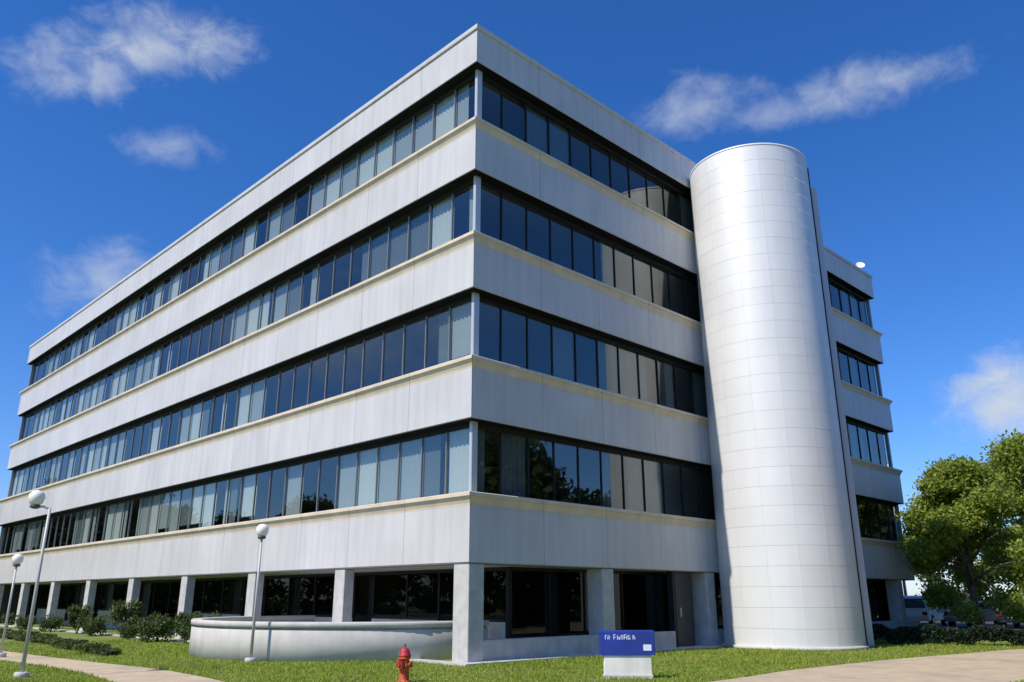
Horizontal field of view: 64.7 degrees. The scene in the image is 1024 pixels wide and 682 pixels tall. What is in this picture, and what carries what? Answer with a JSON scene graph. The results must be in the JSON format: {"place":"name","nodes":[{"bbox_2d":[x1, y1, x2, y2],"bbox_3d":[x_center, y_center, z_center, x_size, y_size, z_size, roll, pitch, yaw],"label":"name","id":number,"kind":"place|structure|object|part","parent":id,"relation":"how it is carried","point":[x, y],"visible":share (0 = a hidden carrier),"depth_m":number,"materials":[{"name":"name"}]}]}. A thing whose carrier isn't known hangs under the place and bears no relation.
{"place":"outdoors","nodes":[
{"label":"outdoors","id":0,"kind":"place"},
{"bbox_2d":[0,651,222,681],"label":"path","id":1,"kind":"structure","parent":0,"point":[119,673],"depth_m":18.82,"materials":[{"name":"beige concrete"}]},
{"bbox_2d":[0,554,23,656],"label":"lamp post","id":2,"kind":"object","parent":1,"relation":"on","point":[17,560],"visible":0.98,"depth_m":23.62,"materials":[{"name":"grey metal"}]},
{"bbox_2d":[0,600,1023,681],"bbox_3d":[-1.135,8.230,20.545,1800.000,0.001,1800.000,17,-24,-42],"label":"ground","id":3,"kind":"structure","parent":0,"point":[72,635],"depth_m":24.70,"materials":[{"name":"green plant"}]},
{"bbox_2d":[1,613,14,627],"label":"shrub","id":4,"kind":"object","parent":3,"relation":"on","point":[10,618],"visible":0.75,"depth_m":46.40,"materials":[{"name":"green plant"}]},
{"bbox_2d":[12,614,36,629],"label":"shrub","id":5,"kind":"object","parent":3,"relation":"on","point":[20,623],"visible":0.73,"depth_m":42.92,"materials":[{"name":"green plant"}]},
{"bbox_2d":[0,628,60,644],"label":"hedge","id":6,"kind":"object","parent":3,"relation":"on","point":[35,637],"visible":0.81,"depth_m":31.35,"materials":[{"name":"green plant"}]},
{"bbox_2d":[13,490,50,677],"bbox_3d":[-10.571,5.269,17.702,0.658,3.960,0.339,1,-18,-3],"label":"lamp post","id":7,"kind":"object","parent":3,"relation":"on","point":[36,499],"visible":0.94,"depth_m":17.73,"materials":[{"name":"grey metal"}]},
{"bbox_2d":[38,613,65,631],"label":"shrub","id":8,"kind":"object","parent":3,"relation":"on","point":[50,623],"visible":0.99,"depth_m":40.63,"materials":[{"name":"green plant"}]},
{"bbox_2d":[66,604,93,633],"bbox_3d":[-20.728,13.300,38.696,1.207,1.462,1.305,15,-23,-39],"label":"shrub","id":9,"kind":"object","parent":3,"relation":"on","point":[74,612],"visible":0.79,"depth_m":38.57,"materials":[{"name":"green plant"}]},
{"bbox_2d":[48,638,122,655],"bbox_3d":[-13.701,9.766,25.781,0.633,0.483,6.304,15,-23,-39],"label":"hedge","id":10,"kind":"object","parent":3,"relation":"on","point":[103,649],"visible":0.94,"depth_m":25.00,"materials":[{"name":"green plant"}]},
{"bbox_2d":[75,612,110,635],"bbox_3d":[-18.820,12.750,36.325,1.376,1.061,1.447,-11,-21,31],"label":"shrub","id":11,"kind":"object","parent":3,"relation":"on","point":[94,626],"visible":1,"depth_m":36.21,"materials":[{"name":"green plant"}]},
{"bbox_2d":[108,599,142,627],"bbox_3d":[-16.665,11.975,34.869,1.500,1.682,1.388,-5,-18,17],"label":"shrub","id":12,"kind":"object","parent":3,"relation":"on","point":[130,613],"visible":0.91,"depth_m":34.79,"materials":[{"name":"green plant"}]},
{"bbox_2d":[115,621,140,638],"bbox_3d":[-15.785,11.908,33.214,0.971,0.749,1.022,-1,-18,2],"label":"shrub","id":13,"kind":"object","parent":3,"relation":"on","point":[127,631],"visible":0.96,"depth_m":32.96,"materials":[{"name":"green plant"}]},
{"bbox_2d":[136,611,177,641],"bbox_3d":[-13.727,11.137,31.443,1.617,1.186,1.538,4,-18,-13],"label":"shrub","id":14,"kind":"object","parent":3,"relation":"on","point":[160,627],"visible":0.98,"depth_m":31.05,"materials":[{"name":"green plant"}]},
{"bbox_2d":[174,611,199,642],"bbox_3d":[-12.192,10.754,30.366,1.026,1.243,1.109,10,-20,-27],"label":"shrub","id":15,"kind":"object","parent":3,"relation":"on","point":[179,617],"visible":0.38,"depth_m":30.29,"materials":[{"name":"green plant"}]},
{"bbox_2d":[178,611,222,640],"bbox_3d":[-11.061,10.301,28.910,1.702,1.248,1.619,17,-24,-42],"label":"shrub","id":16,"kind":"object","parent":3,"relation":"on","point":[185,626],"visible":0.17,"depth_m":28.87,"materials":[{"name":"green plant"}]},
{"bbox_2d":[245,524,268,662],"bbox_3d":[-6.864,6.751,21.733,0.340,3.580,0.340,17,-24,-42],"label":"lamp post","id":17,"kind":"object","parent":3,"relation":"on","point":[262,530],"visible":0.98,"depth_m":21.77,"materials":[{"name":"grey metal"}]},
{"bbox_2d":[188,615,488,661],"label":"terrace wall","id":18,"kind":"structure","parent":3,"relation":"on","point":[293,638],"depth_m":21.74,"materials":[{"name":"concrete"}]},
{"bbox_2d":[396,644,412,681],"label":"fire hydrant","id":19,"kind":"object","parent":3,"relation":"on","point":[403,664],"visible":1,"depth_m":16.19,"materials":[{"name":"metal"}]},
{"bbox_2d":[0,23,919,665],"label":"office building","id":20,"kind":"structure","parent":3,"relation":"on","point":[470,331],"depth_m":29.34,"materials":[{"name":"grey"}]},
{"bbox_2d":[3,524,13,553],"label":"window","id":21,"kind":"structure","parent":20,"relation":"in","point":[11,525],"depth_m":55.02,"materials":[{"name":"clear glass"}]},
{"bbox_2d":[12,466,26,495],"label":"window","id":22,"kind":"structure","parent":20,"relation":"in","point":[18,471],"depth_m":56.25,"materials":[{"name":"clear glass"}]},
{"bbox_2d":[9,518,42,552],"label":"window","id":23,"kind":"structure","parent":20,"relation":"in","point":[33,529],"depth_m":51.92,"materials":[{"name":"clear glass"}]},
{"bbox_2d":[24,411,36,437],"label":"window","id":24,"kind":"structure","parent":20,"relation":"in","point":[33,412],"depth_m":57.24,"materials":[{"name":"black glass"}]},
{"bbox_2d":[27,584,41,616],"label":"window","id":25,"kind":"structure","parent":20,"relation":"in","point":[39,587],"depth_m":55.05,"materials":[{"name":"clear glass"}]},
{"bbox_2d":[20,456,50,492],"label":"window","id":26,"kind":"structure","parent":20,"relation":"in","point":[38,464],"depth_m":53.59,"materials":[{"name":"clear glass"}]},
{"bbox_2d":[34,357,44,382],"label":"window","id":27,"kind":"structure","parent":20,"relation":"in","point":[43,359],"depth_m":58.57,"materials":[{"name":"black glass"}]},
{"bbox_2d":[31,396,61,434],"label":"window","id":28,"kind":"structure","parent":20,"relation":"in","point":[48,415],"depth_m":54.79,"materials":[{"name":"blue glass"}]},
{"bbox_2d":[35,511,70,549],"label":"window","id":29,"kind":"structure","parent":20,"relation":"in","point":[66,513],"depth_m":48.55,"materials":[{"name":"black glass"}]},
{"bbox_2d":[36,583,69,624],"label":"window","id":30,"kind":"structure","parent":20,"relation":"in","point":[45,588],"depth_m":53.05,"materials":[{"name":"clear glass"}]},
{"bbox_2d":[41,339,71,378],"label":"window","id":31,"kind":"structure","parent":20,"relation":"in","point":[52,355],"depth_m":56.14,"materials":[{"name":"blue glass"}]},
{"bbox_2d":[47,444,81,484],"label":"window","id":32,"kind":"structure","parent":20,"relation":"in","point":[73,450],"depth_m":49.85,"materials":[{"name":"blue glass"}]},
{"bbox_2d":[57,380,94,422],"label":"window","id":33,"kind":"structure","parent":20,"relation":"in","point":[84,391],"depth_m":50.37,"materials":[{"name":"blue glass"}]},
{"bbox_2d":[63,582,101,625],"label":"window","id":34,"kind":"structure","parent":20,"relation":"in","point":[76,592],"depth_m":49.32,"materials":[{"name":"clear glass"}]},
{"bbox_2d":[68,320,103,362],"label":"window","id":35,"kind":"structure","parent":20,"relation":"in","point":[91,331],"depth_m":51.98,"materials":[{"name":"blue glass"}]},
{"bbox_2d":[66,503,106,545],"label":"window","id":36,"kind":"structure","parent":20,"relation":"in","point":[83,526],"depth_m":44.66,"materials":[{"name":"grey glass"}]},
{"bbox_2d":[77,430,117,475],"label":"window","id":37,"kind":"structure","parent":20,"relation":"in","point":[100,441],"depth_m":45.63,"materials":[{"name":"blue glass"}]},
{"bbox_2d":[88,361,130,408],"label":"window","id":38,"kind":"structure","parent":20,"relation":"in","point":[100,383],"depth_m":46.49,"materials":[{"name":"blue glass"}]},
{"bbox_2d":[97,581,128,628],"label":"window","id":39,"kind":"structure","parent":20,"relation":"in","point":[110,591],"depth_m":45.42,"materials":[{"name":"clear glass"}]},
{"bbox_2d":[99,296,139,343],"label":"window","id":40,"kind":"structure","parent":20,"relation":"in","point":[128,307],"depth_m":47.38,"materials":[{"name":"blue glass"}]},
{"bbox_2d":[102,493,152,540],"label":"window","id":41,"kind":"structure","parent":20,"relation":"in","point":[119,515],"depth_m":40.74,"materials":[{"name":"grey glass"}]},
{"bbox_2d":[113,414,163,464],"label":"window","id":42,"kind":"structure","parent":20,"relation":"in","point":[124,431],"depth_m":41.52,"materials":[{"name":"blue glass"}]},
{"bbox_2d":[124,339,173,391],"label":"window","id":43,"kind":"structure","parent":20,"relation":"in","point":[150,354],"depth_m":43.12,"materials":[{"name":"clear glass"}]},
{"bbox_2d":[135,267,182,321],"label":"window","id":44,"kind":"structure","parent":20,"relation":"in","point":[175,275],"depth_m":43.84,"materials":[{"name":"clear glass"}]},
{"bbox_2d":[138,579,180,632],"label":"window","id":45,"kind":"structure","parent":20,"relation":"in","point":[162,596],"depth_m":40.92,"materials":[{"name":"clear glass"}]},
{"bbox_2d":[145,482,205,534],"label":"window","id":46,"kind":"structure","parent":20,"relation":"in","point":[177,493],"depth_m":36.51,"materials":[{"name":"grey glass"}]},
{"bbox_2d":[157,393,213,450],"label":"window","id":47,"kind":"structure","parent":20,"relation":"in","point":[198,405],"depth_m":37.21,"materials":[{"name":"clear glass"}]},
{"bbox_2d":[167,311,223,371],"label":"window","id":48,"kind":"structure","parent":20,"relation":"in","point":[212,318],"depth_m":39.03,"materials":[{"name":"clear glass"}]},
{"bbox_2d":[177,234,234,295],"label":"window","id":49,"kind":"structure","parent":20,"relation":"in","point":[217,249],"depth_m":39.47,"materials":[{"name":"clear glass"}]},
{"bbox_2d":[192,577,243,617],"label":"window","id":50,"kind":"structure","parent":20,"relation":"in","point":[222,595],"depth_m":36.47,"materials":[{"name":"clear glass"}]},
{"bbox_2d":[199,467,270,527],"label":"window","id":51,"kind":"structure","parent":20,"relation":"in","point":[251,477],"depth_m":32.71,"materials":[{"name":"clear glass"}]},
{"bbox_2d":[209,368,279,434],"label":"window","id":52,"kind":"structure","parent":20,"relation":"in","point":[260,386],"depth_m":33.55,"materials":[{"name":"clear glass"}]},
{"bbox_2d":[219,277,289,347],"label":"window","id":53,"kind":"structure","parent":20,"relation":"in","point":[255,304],"depth_m":34.85,"materials":[{"name":"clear glass"}]},
{"bbox_2d":[229,191,297,264],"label":"window","id":54,"kind":"structure","parent":20,"relation":"in","point":[277,210],"depth_m":35.82,"materials":[{"name":"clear glass"}]},
{"bbox_2d":[241,574,314,615],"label":"window","id":55,"kind":"structure","parent":20,"relation":"in","point":[282,594],"depth_m":32.42,"materials":[{"name":"black glass"}]},
{"bbox_2d":[266,447,359,517],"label":"window","id":56,"kind":"structure","parent":20,"relation":"in","point":[293,506],"depth_m":28.24,"materials":[{"name":"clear glass"}]},
{"bbox_2d":[276,336,363,413],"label":"window","id":57,"kind":"structure","parent":20,"relation":"in","point":[360,339],"depth_m":29.94,"materials":[{"name":"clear glass"}]},
{"bbox_2d":[284,233,371,317],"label":"window","id":58,"kind":"structure","parent":20,"relation":"in","point":[297,278],"depth_m":31.62,"materials":[{"name":"blue glass"}]},
{"bbox_2d":[312,573,354,621],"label":"window","id":59,"kind":"structure","parent":20,"relation":"in","point":[324,583],"depth_m":30.48,"materials":[{"name":"black glass"}]},
{"bbox_2d":[293,139,377,225],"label":"window","id":60,"kind":"structure","parent":20,"relation":"in","point":[335,175],"depth_m":31.88,"materials":[{"name":"blue glass"}]},
{"bbox_2d":[352,572,373,621],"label":"window","id":61,"kind":"structure","parent":20,"relation":"in","point":[363,581],"depth_m":28.77,"materials":[{"name":"black glass"}]},
{"bbox_2d":[371,571,406,621],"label":"window","id":62,"kind":"structure","parent":20,"relation":"in","point":[389,587],"depth_m":27.69,"materials":[{"name":"black glass"}]},
{"bbox_2d":[354,422,469,506],"bbox_3d":[-3.083,3.903,24.653,0.175,2.120,5.743,17,-24,-42],"label":"window","id":63,"kind":"structure","parent":20,"relation":"in","point":[413,445],"depth_m":24.71,"materials":[{"name":"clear glass"}]},
{"bbox_2d":[361,294,471,387],"bbox_3d":[-3.083,0.215,25.827,0.175,2.180,5.743,17,-24,-42],"label":"window","id":64,"kind":"structure","parent":20,"relation":"in","point":[461,334],"depth_m":24.86,"materials":[{"name":"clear glass"}]},
{"bbox_2d":[367,178,473,278],"bbox_3d":[-3.083,-3.482,27.005,0.175,2.220,5.743,17,-24,-42],"label":"window","id":65,"kind":"structure","parent":20,"relation":"in","point":[443,205],"depth_m":27.28,"materials":[{"name":"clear glass"}]},
{"bbox_2d":[405,569,438,621],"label":"window","id":66,"kind":"structure","parent":20,"relation":"in","point":[421,604],"depth_m":26.48,"materials":[{"name":"black glass"}]},
{"bbox_2d":[373,73,474,177],"bbox_3d":[-3.083,-7.208,28.191,0.175,2.200,5.743,17,-24,-42],"label":"window","id":67,"kind":"structure","parent":20,"relation":"in","point":[446,110],"depth_m":28.38,"materials":[{"name":"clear glass"}]},
{"bbox_2d":[437,569,453,620],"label":"window","id":68,"kind":"structure","parent":20,"relation":"in","point":[445,577],"depth_m":25.67,"materials":[{"name":"black glass"}]},
{"bbox_2d":[483,567,505,638],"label":"window","id":69,"kind":"structure","parent":20,"relation":"in","point":[494,610],"depth_m":24.04,"materials":[{"name":"black glass"}]},
{"bbox_2d":[482,74,591,177],"bbox_3d":[0.861,-7.219,28.155,5.743,2.200,0.175,17,-24,-42],"label":"window","id":70,"kind":"structure","parent":20,"relation":"in","point":[535,116],"depth_m":28.59,"materials":[{"name":"blue glass"}]},
{"bbox_2d":[481,180,595,279],"bbox_3d":[0.892,-3.503,26.939,5.743,2.220,0.085,17,-24,-42],"label":"window","id":71,"kind":"structure","parent":20,"relation":"in","point":[502,192],"depth_m":27.17,"materials":[{"name":"blue glass"}]},
{"bbox_2d":[479,295,598,387],"bbox_3d":[0.861,0.204,25.792,5.743,2.180,0.175,17,-24,-42],"label":"window","id":72,"kind":"structure","parent":20,"relation":"in","point":[560,333],"depth_m":26.54,"materials":[{"name":"blue glass"}]},
{"bbox_2d":[477,423,602,506],"bbox_3d":[0.861,3.892,24.618,5.743,2.120,0.175,17,-24,-42],"label":"window","id":73,"kind":"structure","parent":20,"relation":"in","point":[511,442],"depth_m":23.97,"materials":[{"name":"black glass"}]},
{"bbox_2d":[512,567,586,637],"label":"window","id":74,"kind":"structure","parent":20,"relation":"in","point":[547,602],"depth_m":24.76,"materials":[{"name":"black glass"}]},
{"bbox_2d":[585,569,669,634],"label":"window","id":75,"kind":"structure","parent":20,"relation":"in","point":[640,598],"depth_m":27.86,"materials":[{"name":"black glass"}]},
{"bbox_2d":[591,138,681,225],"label":"window","id":76,"kind":"structure","parent":20,"relation":"in","point":[593,141],"depth_m":32.21,"materials":[{"name":"black glass"}]},
{"bbox_2d":[594,232,687,316],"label":"window","id":77,"kind":"structure","parent":20,"relation":"in","point":[605,243],"depth_m":30.07,"materials":[{"name":"black glass"}]},
{"bbox_2d":[595,335,694,413],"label":"window","id":78,"kind":"structure","parent":20,"relation":"in","point":[625,354],"depth_m":29.05,"materials":[{"name":"grey glass"}]},
{"bbox_2d":[599,447,701,517],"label":"window","id":79,"kind":"structure","parent":20,"relation":"in","point":[651,483],"depth_m":28.04,"materials":[{"name":"grey glass"}]},
{"bbox_2d":[666,571,694,646],"bbox_3d":[5.834,9.195,27.753,1.260,2.435,0.220,17,-24,-42],"label":"door","id":80,"kind":"structure","parent":20,"relation":"in","point":[679,589],"depth_m":27.66,"materials":[{"name":"grey metal"}]},
{"bbox_2d":[677,189,693,231],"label":"window","id":81,"kind":"structure","parent":20,"relation":"in","point":[685,199],"depth_m":34.47,"materials":[{"name":"black glass"}]},
{"bbox_2d":[685,275,697,284],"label":"window","id":82,"kind":"structure","parent":20,"relation":"in","point":[688,278],"depth_m":33.30,"materials":[{"name":"glass"}]},
{"bbox_2d":[690,367,707,417],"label":"window","id":83,"kind":"structure","parent":20,"relation":"in","point":[699,389],"depth_m":32.06,"materials":[{"name":"black glass"}]},
{"bbox_2d":[699,466,711,472],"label":"window","id":84,"kind":"structure","parent":20,"relation":"in","point":[701,468],"depth_m":30.91,"materials":[{"name":"glass"}]},
{"bbox_2d":[691,574,722,644],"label":"window","id":85,"kind":"structure","parent":20,"relation":"in","point":[716,576],"depth_m":31.15,"materials":[{"name":"black glass"}]},
{"bbox_2d":[828,277,867,324],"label":"window","id":86,"kind":"structure","parent":20,"relation":"in","point":[851,295],"depth_m":45.13,"materials":[{"name":"glass"}]},
{"bbox_2d":[836,346,875,393],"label":"window","id":87,"kind":"structure","parent":20,"relation":"in","point":[850,357],"depth_m":43.70,"materials":[{"name":"glass"}]},
{"bbox_2d":[856,262,864,267],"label":"roof antenna","id":88,"kind":"object","parent":20,"relation":"on","point":[860,264],"visible":0.91,"depth_m":47.16,"materials":[{"name":"grey"}]},
{"bbox_2d":[846,419,885,464],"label":"window","id":89,"kind":"structure","parent":20,"relation":"in","point":[858,426],"depth_m":42.07,"materials":[{"name":"glass"}]},
{"bbox_2d":[866,580,882,621],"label":"window","id":90,"kind":"structure","parent":20,"relation":"in","point":[875,605],"depth_m":40.90,"materials":[{"name":"black glass"}]},
{"bbox_2d":[856,497,895,540],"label":"window","id":91,"kind":"structure","parent":20,"relation":"in","point":[887,505],"depth_m":41.47,"materials":[{"name":"glass"}]},
{"bbox_2d":[878,580,889,620],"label":"window","id":92,"kind":"structure","parent":20,"relation":"in","point":[882,588],"depth_m":41.66,"materials":[{"name":"black glass"}]},
{"bbox_2d":[599,630,654,678],"bbox_3d":[2.435,6.649,17.076,1.160,1.010,0.248,0,-18,1],"label":"monument sign","id":93,"kind":"object","parent":3,"relation":"on","point":[628,653],"visible":0.98,"depth_m":16.99,"materials":[{"name":"concrete"}]},
{"bbox_2d":[872,622,1023,645],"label":"hedge","id":94,"kind":"object","parent":3,"relation":"on","point":[917,634],"visible":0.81,"depth_m":29.10,"materials":[{"name":"green plant"}]},
{"bbox_2d":[894,454,1023,632],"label":"broadleaf tree","id":95,"kind":"object","parent":3,"relation":"on","point":[960,501],"visible":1,"depth_m":38.61,"materials":[{"name":"green plant"}]},
{"bbox_2d":[914,544,1005,606],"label":"broadleaf tree","id":96,"kind":"object","parent":3,"relation":"on","point":[988,578],"visible":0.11,"depth_m":71.00,"materials":[{"name":"green plant"}]},
{"bbox_2d":[974,428,1023,620],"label":"broadleaf tree","id":97,"kind":"object","parent":3,"relation":"on","point":[1008,454],"visible":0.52,"depth_m":41.98,"materials":[{"name":"green plant"}]},
{"bbox_2d":[993,515,1023,607],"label":"broadleaf tree","id":98,"kind":"object","parent":3,"relation":"on","point":[1020,522],"visible":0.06,"depth_m":71.78,"materials":[{"name":"green plant"}]},
{"bbox_2d":[0,0,1023,598],"label":"sky","id":99,"kind":"structure","parent":0,"point":[125,125],"materials":[{"name":"blue"}]},
{"bbox_2d":[712,649,1023,681],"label":"path","id":100,"kind":"structure","parent":0,"point":[999,666],"depth_m":18.56,"materials":[{"name":"beige concrete"}]},
{"bbox_2d":[920,620,1023,629],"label":"parking lot","id":101,"kind":"structure","parent":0,"point":[960,624],"depth_m":50.84,"materials":[{"name":"grey asphalt"}]},
{"bbox_2d":[887,464,906,595],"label":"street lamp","id":102,"kind":"object","parent":101,"relation":"on","point":[904,588],"visible":0.06,"depth_m":52.15,"materials":[{"name":"grey metal"}]},
{"bbox_2d":[904,596,946,624],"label":"parked van","id":103,"kind":"object","parent":101,"relation":"on","point":[916,608],"visible":0.47,"depth_m":48.19,"materials":[{"name":"white paint"}]},
{"bbox_2d":[943,601,999,626],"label":"parked car","id":104,"kind":"object","parent":101,"relation":"on","point":[952,620],"visible":0.31,"depth_m":47.10,"materials":[{"name":"silver metal"}]},
{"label":"side window","id":105,"kind":"part","parent":104,"relation":"part of","materials":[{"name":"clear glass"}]},
{"bbox_2d":[995,609,1019,626],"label":"parked car","id":106,"kind":"object","parent":101,"relation":"on","point":[1002,621],"visible":0.34,"depth_m":44.88,"materials":[{"name":"blue paint"}]}
]}

